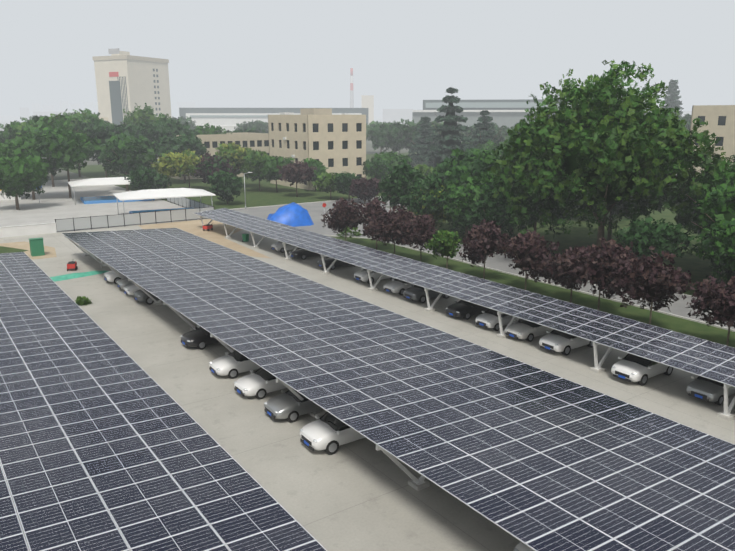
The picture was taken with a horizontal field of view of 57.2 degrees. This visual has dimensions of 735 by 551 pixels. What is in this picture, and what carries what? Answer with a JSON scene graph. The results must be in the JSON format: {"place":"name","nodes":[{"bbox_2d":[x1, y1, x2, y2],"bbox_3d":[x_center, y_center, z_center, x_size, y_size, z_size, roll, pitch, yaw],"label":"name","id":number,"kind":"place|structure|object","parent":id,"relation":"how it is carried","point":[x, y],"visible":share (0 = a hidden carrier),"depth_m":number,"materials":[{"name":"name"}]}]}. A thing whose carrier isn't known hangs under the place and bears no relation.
{"place":"outdoors","nodes":[
{"label":"outdoors","id":0,"kind":"place"},
{"bbox_2d":[0,178,208,232],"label":"pavement","id":1,"kind":"structure","parent":0,"point":[56,202],"depth_m":124.49,"materials":[{"name":"concrete"}]},
{"bbox_2d":[0,115,46,144],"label":"grove tree","id":2,"kind":"object","parent":1,"relation":"on","point":[6,133],"visible":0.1,"depth_m":161.89,"materials":[{"name":"green plant"}]},
{"bbox_2d":[0,154,48,209],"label":"grove tree","id":3,"kind":"object","parent":1,"relation":"on","point":[19,176],"visible":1,"depth_m":117.69,"materials":[{"name":"green plant"}]},
{"bbox_2d":[0,222,56,237],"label":"boundary wall","id":4,"kind":"structure","parent":1,"relation":"on","point":[25,230],"depth_m":94.69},
{"bbox_2d":[0,134,59,199],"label":"grove tree","id":5,"kind":"object","parent":1,"relation":"on","point":[16,147],"visible":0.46,"depth_m":128.82,"materials":[{"name":"green plant"}]},
{"bbox_2d":[11,113,87,186],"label":"grove tree","id":6,"kind":"object","parent":1,"relation":"on","point":[54,121],"visible":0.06,"depth_m":153.88,"materials":[{"name":"green plant"}]},
{"bbox_2d":[22,125,104,197],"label":"grove tree","id":7,"kind":"object","parent":1,"relation":"on","point":[60,146],"visible":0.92,"depth_m":130.85,"materials":[{"name":"green plant"}]},
{"bbox_2d":[68,177,152,204],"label":"pool canopy","id":8,"kind":"object","parent":1,"relation":"on","point":[102,181],"visible":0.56,"depth_m":129.48,"materials":[{"name":"grey"}]},
{"bbox_2d":[80,195,154,203],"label":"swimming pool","id":9,"kind":"structure","parent":1,"relation":"on","point":[99,199],"depth_m":130.63,"materials":[{"name":"blue"}]},
{"bbox_2d":[97,133,161,190],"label":"grove tree","id":10,"kind":"object","parent":1,"relation":"on","point":[124,154],"visible":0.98,"depth_m":146.89,"materials":[{"name":"green plant"}]},
{"bbox_2d":[55,206,213,231],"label":"yard fence","id":11,"kind":"object","parent":1,"relation":"on","point":[80,223],"visible":0.94,"depth_m":102.42,"materials":[{"name":"black metal"}]},
{"bbox_2d":[124,165,171,189],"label":"ornamental tree","id":12,"kind":"object","parent":1,"relation":"on","point":[141,178],"visible":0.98,"depth_m":130.04,"materials":[{"name":"green plant"}]},
{"bbox_2d":[113,188,215,213],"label":"pool canopy","id":13,"kind":"object","parent":1,"relation":"on","point":[159,193],"visible":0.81,"depth_m":110.31,"materials":[{"name":"grey"}]},
{"bbox_2d":[167,197,212,207],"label":"yard fence","id":14,"kind":"object","parent":1,"relation":"on","point":[184,202],"visible":0.48,"depth_m":121.35,"materials":[{"name":"black metal"}]},
{"bbox_2d":[92,48,171,124],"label":"tower building","id":15,"kind":"structure","parent":0,"point":[127,81],"depth_m":436.93,"materials":[{"name":"beige concrete"}]},
{"bbox_2d":[0,252,326,550],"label":"solar panel canopy","id":16,"kind":"object","parent":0,"point":[61,506],"visible":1,"depth_m":28.48,"materials":[{"name":"glass"}]},
{"bbox_2d":[0,116,408,236],"bbox_3d":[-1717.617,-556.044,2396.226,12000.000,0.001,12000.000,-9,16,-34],"label":"ground","id":17,"kind":"structure","parent":0,"point":[61,175],"depth_m":308.97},
{"bbox_2d":[50,108,104,176],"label":"grove tree","id":18,"kind":"object","parent":17,"relation":"on","point":[88,115],"visible":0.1,"depth_m":178.34,"materials":[{"name":"green plant"}]},
{"bbox_2d":[234,120,267,132],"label":"grove tree","id":19,"kind":"object","parent":17,"relation":"on","point":[260,125],"visible":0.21,"depth_m":286.57,"materials":[{"name":"green plant"}]},
{"bbox_2d":[179,108,367,124],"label":"long-roofed building","id":20,"kind":"structure","parent":17,"relation":"on","point":[184,111],"depth_m":494.30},
{"bbox_2d":[186,113,361,132],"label":"distant building","id":21,"kind":"structure","parent":17,"relation":"on","point":[219,120],"depth_m":489.07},
{"bbox_2d":[60,152,421,209],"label":"lawn","id":22,"kind":"structure","parent":0,"point":[267,194],"depth_m":146.80,"materials":[{"name":"green plant"}]},
{"bbox_2d":[69,118,141,177],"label":"grove tree","id":23,"kind":"object","parent":22,"relation":"on","point":[101,130],"visible":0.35,"depth_m":166.69,"materials":[{"name":"green plant"}]},
{"bbox_2d":[118,103,179,164],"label":"grove tree","id":24,"kind":"object","parent":22,"relation":"on","point":[137,117],"visible":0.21,"depth_m":198.79,"materials":[{"name":"green plant"}]},
{"bbox_2d":[133,117,199,159],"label":"grove tree","id":25,"kind":"object","parent":22,"relation":"on","point":[170,129],"visible":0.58,"depth_m":174.26,"materials":[{"name":"green plant"}]},
{"bbox_2d":[150,150,196,187],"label":"ornamental tree","id":26,"kind":"object","parent":22,"relation":"on","point":[170,164],"visible":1,"depth_m":139.46,"materials":[{"name":"yellow plant"}]},
{"bbox_2d":[153,133,209,182],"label":"grove tree","id":27,"kind":"object","parent":22,"relation":"on","point":[184,142],"visible":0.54,"depth_m":161.74,"materials":[{"name":"green plant"}]},
{"bbox_2d":[190,123,231,134],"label":"grove tree","id":28,"kind":"object","parent":22,"relation":"on","point":[205,130],"visible":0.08,"depth_m":188.80,"materials":[{"name":"green plant"}]},
{"bbox_2d":[192,152,240,182],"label":"ornamental tree","id":29,"kind":"object","parent":22,"relation":"on","point":[209,165],"visible":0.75,"depth_m":142.29,"materials":[{"name":"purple plant"}]},
{"bbox_2d":[171,132,268,179],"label":"building","id":30,"kind":"structure","parent":22,"relation":"on","point":[252,141],"depth_m":181.96,"materials":[{"name":"beige concrete"}]},
{"bbox_2d":[206,170,242,203],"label":"ornamental tree","id":31,"kind":"object","parent":22,"relation":"on","point":[225,186],"visible":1,"depth_m":124.76,"materials":[{"name":"green plant"}]},
{"bbox_2d":[215,141,253,175],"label":"ornamental tree","id":32,"kind":"object","parent":22,"relation":"on","point":[234,153],"visible":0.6,"depth_m":152.75,"materials":[{"name":"green plant"}]},
{"bbox_2d":[238,150,275,190],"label":"ornamental tree","id":33,"kind":"object","parent":22,"relation":"on","point":[252,162],"visible":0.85,"depth_m":145.35,"materials":[{"name":"green plant"}]},
{"bbox_2d":[256,156,294,191],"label":"ornamental tree","id":34,"kind":"object","parent":22,"relation":"on","point":[271,169],"visible":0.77,"depth_m":144.78,"materials":[{"name":"green plant"}]},
{"bbox_2d":[277,160,316,196],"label":"ornamental tree","id":35,"kind":"object","parent":22,"relation":"on","point":[299,172],"visible":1,"depth_m":136.43,"materials":[{"name":"purple plant"}]},
{"bbox_2d":[301,158,327,190],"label":"ornamental tree","id":36,"kind":"object","parent":22,"relation":"on","point":[318,165],"visible":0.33,"depth_m":146.16,"materials":[{"name":"green plant"}]},
{"bbox_2d":[268,115,365,189],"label":"office block","id":37,"kind":"structure","parent":22,"relation":"on","point":[334,143],"depth_m":154.12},
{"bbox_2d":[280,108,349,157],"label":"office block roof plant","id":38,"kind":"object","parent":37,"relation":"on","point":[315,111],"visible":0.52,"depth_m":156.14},
{"bbox_2d":[312,171,338,199],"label":"ornamental tree","id":39,"kind":"object","parent":22,"relation":"on","point":[325,182],"visible":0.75,"depth_m":133.51,"materials":[{"name":"green plant"}]},
{"bbox_2d":[334,171,363,200],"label":"ornamental tree","id":40,"kind":"object","parent":22,"relation":"on","point":[343,181],"visible":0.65,"depth_m":129.16,"materials":[{"name":"green plant"}]},
{"bbox_2d":[349,177,380,203],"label":"ornamental tree","id":41,"kind":"object","parent":22,"relation":"on","point":[364,189],"visible":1,"depth_m":126.50,"materials":[{"name":"purple plant"}]},
{"bbox_2d":[361,158,392,179],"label":"ornamental tree","id":42,"kind":"object","parent":22,"relation":"on","point":[376,168],"visible":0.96,"depth_m":145.14,"materials":[{"name":"green plant"}]},
{"bbox_2d":[371,151,412,174],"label":"ornamental tree","id":43,"kind":"object","parent":22,"relation":"on","point":[394,157],"visible":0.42,"depth_m":155.86,"materials":[{"name":"green plant"}]},
{"bbox_2d":[366,118,420,152],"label":"grove tree","id":44,"kind":"object","parent":22,"relation":"on","point":[396,137],"visible":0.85,"depth_m":220.29,"materials":[{"name":"green plant"}]},
{"bbox_2d":[407,116,437,167],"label":"cedar tree","id":45,"kind":"object","parent":22,"relation":"on","point":[425,130],"visible":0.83,"depth_m":207.76,"materials":[{"name":"green plant"}]},
{"bbox_2d":[418,87,476,167],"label":"cedar tree","id":46,"kind":"object","parent":22,"relation":"on","point":[449,137],"visible":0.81,"depth_m":181.92,"materials":[{"name":"green plant"}]},
{"bbox_2d":[470,110,501,146],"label":"cedar tree","id":47,"kind":"object","parent":22,"relation":"on","point":[483,132],"visible":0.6,"depth_m":190.59,"materials":[{"name":"green plant"}]},
{"bbox_2d":[464,123,508,143],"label":"grove tree","id":48,"kind":"object","parent":22,"relation":"on","point":[503,133],"visible":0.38,"depth_m":228.84,"materials":[{"name":"green plant"}]},
{"bbox_2d":[662,79,683,116],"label":"tall fir tree","id":49,"kind":"object","parent":22,"relation":"on","point":[672,98],"visible":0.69,"depth_m":290.05,"materials":[{"name":"green plant"}]},
{"bbox_2d":[0,219,734,550],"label":"yard slab","id":50,"kind":"structure","parent":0,"point":[360,495],"depth_m":38.99,"materials":[{"name":"concrete"}]},
{"bbox_2d":[0,241,56,262],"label":"dirt patch","id":51,"kind":"object","parent":50,"relation":"on","point":[50,252],"depth_m":85.49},
{"bbox_2d":[29,237,44,256],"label":"green cabinet","id":52,"kind":"object","parent":51,"relation":"on","point":[36,246],"visible":0.89,"depth_m":80.77,"materials":[{"name":"green"}]},
{"bbox_2d":[50,270,108,281],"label":"ground strip","id":53,"kind":"object","parent":50,"relation":"on","point":[69,276],"visible":0.61,"depth_m":70.45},
{"bbox_2d":[180,327,219,349],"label":"sedan car","id":54,"kind":"object","parent":50,"relation":"on","point":[200,338],"visible":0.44,"depth_m":48.83,"materials":[{"name":"black paint"}]},
{"bbox_2d":[138,219,271,258],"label":"dirt patch","id":55,"kind":"object","parent":50,"relation":"on","point":[217,234],"depth_m":98.74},
{"bbox_2d":[209,350,260,378],"bbox_3d":[-7.940,5.513,44.765,4.944,1.555,2.321,-9,16,-32],"label":"sedan car","id":56,"kind":"object","parent":50,"relation":"on","point":[234,364],"visible":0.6,"depth_m":43.62,"materials":[{"name":"white paint"}]},
{"bbox_2d":[64,235,429,490],"bbox_3d":[-7.454,3.204,51.646,13.499,2.862,80.346,-9,16,-34],"label":"carport frame","id":57,"kind":"object","parent":50,"relation":"on","point":[419,483],"visible":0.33,"depth_m":37.83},
{"bbox_2d":[62,228,734,550],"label":"solar panel canopy","id":58,"kind":"object","parent":57,"relation":"on","point":[534,458],"visible":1,"depth_m":32.48,"materials":[{"name":"glass"}]},
{"bbox_2d":[234,367,286,398],"bbox_3d":[-5.707,6.257,41.654,4.944,1.555,2.321,-9,16,-34],"label":"sedan car","id":59,"kind":"object","parent":50,"relation":"on","point":[261,383],"visible":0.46,"depth_m":40.46,"materials":[{"name":"white paint"}]},
{"bbox_2d":[264,388,322,422],"bbox_3d":[-3.402,6.985,38.611,4.944,1.555,2.321,-9,16,-32],"label":"sedan car","id":60,"kind":"object","parent":50,"relation":"on","point":[289,405],"visible":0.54,"depth_m":37.42,"materials":[{"name":"grey paint"}]},
{"bbox_2d":[300,412,365,454],"bbox_3d":[-1.118,7.717,35.071,4.753,1.776,2.364,-9,16,-33],"label":"car","id":61,"kind":"object","parent":50,"relation":"on","point":[328,433],"visible":0.5,"depth_m":33.92,"materials":[{"name":"white paint"}]},
{"bbox_2d":[354,268,395,283],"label":"car","id":62,"kind":"object","parent":50,"relation":"on","point":[361,275],"visible":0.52,"depth_m":67.65,"materials":[{"name":"white paint"}]},
{"bbox_2d":[383,279,414,294],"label":"sedan car","id":63,"kind":"object","parent":50,"relation":"on","point":[397,286],"visible":0.48,"depth_m":63.43,"materials":[{"name":"white paint"}]},
{"bbox_2d":[403,285,449,302],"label":"car","id":64,"kind":"object","parent":50,"relation":"on","point":[415,293],"visible":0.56,"depth_m":60.90,"materials":[{"name":"grey paint"}]},
{"bbox_2d":[196,214,734,420],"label":"carport frame","id":65,"kind":"object","parent":50,"relation":"on","point":[725,413],"visible":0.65,"depth_m":51.37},
{"bbox_2d":[193,208,734,386],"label":"solar panel canopy","id":66,"kind":"object","parent":65,"relation":"on","point":[700,357],"visible":1,"depth_m":51.25,"materials":[{"name":"glass"}]},
{"bbox_2d":[445,300,488,319],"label":"sedan car","id":67,"kind":"object","parent":50,"relation":"on","point":[466,310],"visible":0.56,"depth_m":56.08,"materials":[{"name":"black paint"}]},
{"bbox_2d":[475,309,520,330],"bbox_3d":[10.748,3.224,54.223,4.329,1.608,2.247,-9,16,-34],"label":"hatchback car","id":68,"kind":"object","parent":50,"relation":"on","point":[488,318],"visible":0.54,"depth_m":53.21,"materials":[{"name":"white paint"}]},
{"bbox_2d":[505,319,553,341],"bbox_3d":[12.880,3.836,51.778,4.944,1.555,2.321,-9,16,-32],"label":"sedan car","id":69,"kind":"object","parent":50,"relation":"on","point":[528,331],"visible":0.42,"depth_m":50.66,"materials":[{"name":"white paint"}]},
{"bbox_2d":[539,329,592,355],"bbox_3d":[14.673,4.404,48.922,4.753,1.776,2.364,-9,16,-34],"label":"car","id":70,"kind":"object","parent":50,"relation":"on","point":[554,340],"visible":0.62,"depth_m":47.79,"materials":[{"name":"white paint"}]},
{"bbox_2d":[611,353,672,385],"bbox_3d":[17.946,5.657,43.681,4.753,1.776,2.364,-9,16,-34],"label":"car","id":71,"kind":"object","parent":50,"relation":"on","point":[628,367],"visible":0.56,"depth_m":42.62,"materials":[{"name":"white paint"}]},
{"bbox_2d":[686,376,734,404],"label":"hatchback car","id":72,"kind":"object","parent":50,"relation":"on","point":[704,389],"visible":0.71,"depth_m":39.60,"materials":[{"name":"grey paint"}]},
{"bbox_2d":[361,95,373,123],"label":"silo building","id":73,"kind":"structure","parent":0,"point":[368,101],"depth_m":872.18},
{"bbox_2d":[0,0,734,115],"label":"sky","id":74,"kind":"structure","parent":0,"point":[404,54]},
{"bbox_2d":[383,109,412,124],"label":"skyline building","id":75,"kind":"structure","parent":0,"point":[391,115],"depth_m":1068.55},
{"bbox_2d":[233,174,676,217],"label":"road","id":76,"kind":"structure","parent":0,"point":[265,212],"depth_m":121.79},
{"bbox_2d":[412,112,554,128],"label":"building","id":77,"kind":"structure","parent":0,"point":[508,119],"depth_m":409.50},
{"bbox_2d":[423,99,562,109],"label":"factory shed monitor","id":78,"kind":"object","parent":77,"relation":"on","point":[438,101],"visible":0.29,"depth_m":427.07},
{"bbox_2d":[425,102,559,107],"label":"factory shed glazing","id":79,"kind":"structure","parent":78,"relation":"attached to","point":[490,105],"depth_m":426.26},
{"bbox_2d":[263,207,734,329],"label":"road","id":80,"kind":"structure","parent":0,"point":[503,263],"depth_m":75.37,"materials":[{"name":"asphalt"}]},
{"bbox_2d":[267,202,313,226],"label":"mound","id":81,"kind":"object","parent":80,"relation":"on","point":[293,214],"visible":0.73,"depth_m":102.17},
{"bbox_2d":[333,237,734,347],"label":"grass strip","id":82,"kind":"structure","parent":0,"point":[691,328],"depth_m":62.97,"materials":[{"name":"green plant"}]},
{"bbox_2d":[321,197,363,240],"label":"plum tree","id":83,"kind":"object","parent":82,"relation":"on","point":[345,214],"visible":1,"depth_m":85.38,"materials":[{"name":"purple plant"}]},
{"bbox_2d":[362,197,387,249],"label":"plum tree","id":84,"kind":"object","parent":82,"relation":"on","point":[373,210],"visible":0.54,"depth_m":82.37,"materials":[{"name":"purple plant"}]},
{"bbox_2d":[363,205,413,254],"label":"plum tree","id":85,"kind":"object","parent":82,"relation":"on","point":[383,229],"visible":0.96,"depth_m":76.09,"materials":[{"name":"purple plant"}]},
{"bbox_2d":[393,213,438,261],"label":"plum tree","id":86,"kind":"object","parent":82,"relation":"on","point":[419,230],"visible":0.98,"depth_m":74.06,"materials":[{"name":"purple plant"}]},
{"bbox_2d":[424,229,461,268],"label":"green tree","id":87,"kind":"object","parent":82,"relation":"on","point":[442,242],"visible":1,"depth_m":70.81,"materials":[{"name":"green plant"}]},
{"bbox_2d":[459,218,511,278],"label":"plum tree","id":88,"kind":"object","parent":82,"relation":"on","point":[482,241],"visible":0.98,"depth_m":66.18,"materials":[{"name":"purple plant"}]},
{"bbox_2d":[502,230,559,289],"bbox_3d":[15.326,-1.076,62.824,4.593,5.989,4.928,-9,16,-34],"label":"plum tree","id":89,"kind":"object","parent":82,"relation":"on","point":[528,251],"visible":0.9,"depth_m":61.98,"materials":[{"name":"purple plant"}]},
{"bbox_2d":[371,238,734,331],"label":"kerb","id":90,"kind":"structure","parent":82,"relation":"on","point":[702,322],"depth_m":63.76,"materials":[{"name":"concrete"}]},
{"bbox_2d":[538,245,596,302],"bbox_3d":[17.908,-0.028,59.272,5.074,5.603,5.277,-4,14,-17],"label":"plum tree","id":91,"kind":"object","parent":82,"relation":"on","point":[552,268],"visible":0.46,"depth_m":58.30,"materials":[{"name":"purple plant"}]},
{"bbox_2d":[559,237,639,310],"bbox_3d":[19.596,0.124,55.934,5.782,6.860,5.385,-9,16,-34],"label":"plum tree","id":92,"kind":"object","parent":82,"relation":"on","point":[598,269],"visible":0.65,"depth_m":55.03,"materials":[{"name":"purple plant"}]},
{"bbox_2d":[611,246,693,324],"bbox_3d":[21.697,1.089,51.819,5.802,6.897,4.897,4,14,16],"label":"plum tree","id":93,"kind":"object","parent":82,"relation":"on","point":[649,280],"visible":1,"depth_m":51.13,"materials":[{"name":"purple plant"}]},
{"bbox_2d":[686,275,734,345],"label":"plum tree","id":94,"kind":"object","parent":82,"relation":"on","point":[717,299],"visible":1,"depth_m":46.39,"materials":[{"name":"purple plant"}]},
{"bbox_2d":[395,185,728,294],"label":"lawn","id":95,"kind":"structure","parent":0,"point":[699,269],"depth_m":93.15,"materials":[{"name":"green plant"}]},
{"bbox_2d":[376,159,425,209],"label":"tree","id":96,"kind":"object","parent":95,"relation":"on","point":[402,180],"visible":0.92,"depth_m":99.61,"materials":[{"name":"green plant"}]},
{"bbox_2d":[399,173,450,216],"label":"tree","id":97,"kind":"object","parent":95,"relation":"on","point":[432,183],"visible":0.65,"depth_m":94.12,"materials":[{"name":"green plant"}]},
{"bbox_2d":[409,186,451,229],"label":"tree","id":98,"kind":"object","parent":95,"relation":"on","point":[441,217],"visible":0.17,"depth_m":93.73,"materials":[{"name":"green plant"}]},
{"bbox_2d":[441,186,476,238],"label":"tree","id":99,"kind":"object","parent":95,"relation":"on","point":[453,211],"visible":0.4,"depth_m":89.02,"materials":[{"name":"green plant"}]},
{"bbox_2d":[432,147,489,185],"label":"belt tree","id":100,"kind":"object","parent":95,"relation":"on","point":[461,158],"visible":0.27,"depth_m":106.71,"materials":[{"name":"green plant"}]},
{"bbox_2d":[441,164,480,230],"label":"belt tree","id":101,"kind":"object","parent":95,"relation":"on","point":[457,177],"visible":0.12,"depth_m":94.29,"materials":[{"name":"green plant"}]},
{"bbox_2d":[455,170,499,222],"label":"tree","id":102,"kind":"object","parent":95,"relation":"on","point":[475,185],"visible":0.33,"depth_m":86.01,"materials":[{"name":"green plant"}]},
{"bbox_2d":[458,180,522,238],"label":"tree","id":103,"kind":"object","parent":95,"relation":"on","point":[489,210],"visible":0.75,"depth_m":82.95,"materials":[{"name":"green plant"}]},
{"bbox_2d":[468,145,526,236],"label":"plane tree","id":104,"kind":"object","parent":95,"relation":"on","point":[479,165],"visible":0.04,"depth_m":90.04,"materials":[{"name":"green plant"}]},
{"bbox_2d":[498,172,574,232],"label":"tree","id":105,"kind":"object","parent":95,"relation":"on","point":[553,205],"visible":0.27,"depth_m":79.35,"materials":[{"name":"green plant"}]},
{"bbox_2d":[484,59,734,248],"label":"plane tree","id":106,"kind":"object","parent":95,"relation":"on","point":[603,144],"visible":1,"depth_m":70.10,"materials":[{"name":"green plant"}]},
{"bbox_2d":[573,175,677,240],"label":"belt tree","id":107,"kind":"object","parent":95,"relation":"on","point":[612,211],"depth_m":87.39,"materials":[{"name":"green plant"}]},
{"bbox_2d":[611,216,695,262],"bbox_3d":[27.664,-2.659,67.179,7.873,7.042,8.266,-4,14,-16],"label":"bush","id":108,"kind":"object","parent":95,"relation":"on","point":[660,237],"visible":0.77,"depth_m":65.00,"materials":[{"name":"green plant"}]},
{"bbox_2d":[663,157,734,273],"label":"belt tree","id":109,"kind":"object","parent":95,"relation":"on","point":[727,177],"visible":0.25,"depth_m":71.06,"materials":[{"name":"green plant"}]},
{"bbox_2d":[688,218,734,288],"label":"tree","id":110,"kind":"object","parent":95,"relation":"on","point":[723,252],"visible":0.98,"depth_m":59.30,"materials":[{"name":"green plant"}]},
{"bbox_2d":[692,182,734,260],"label":"tree","id":111,"kind":"object","parent":95,"relation":"on","point":[722,206],"visible":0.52,"depth_m":61.58,"materials":[{"name":"green plant"}]},
{"bbox_2d":[689,105,734,172],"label":"block building","id":112,"kind":"structure","parent":0,"point":[720,119],"depth_m":147.17,"materials":[{"name":"beige concrete"}]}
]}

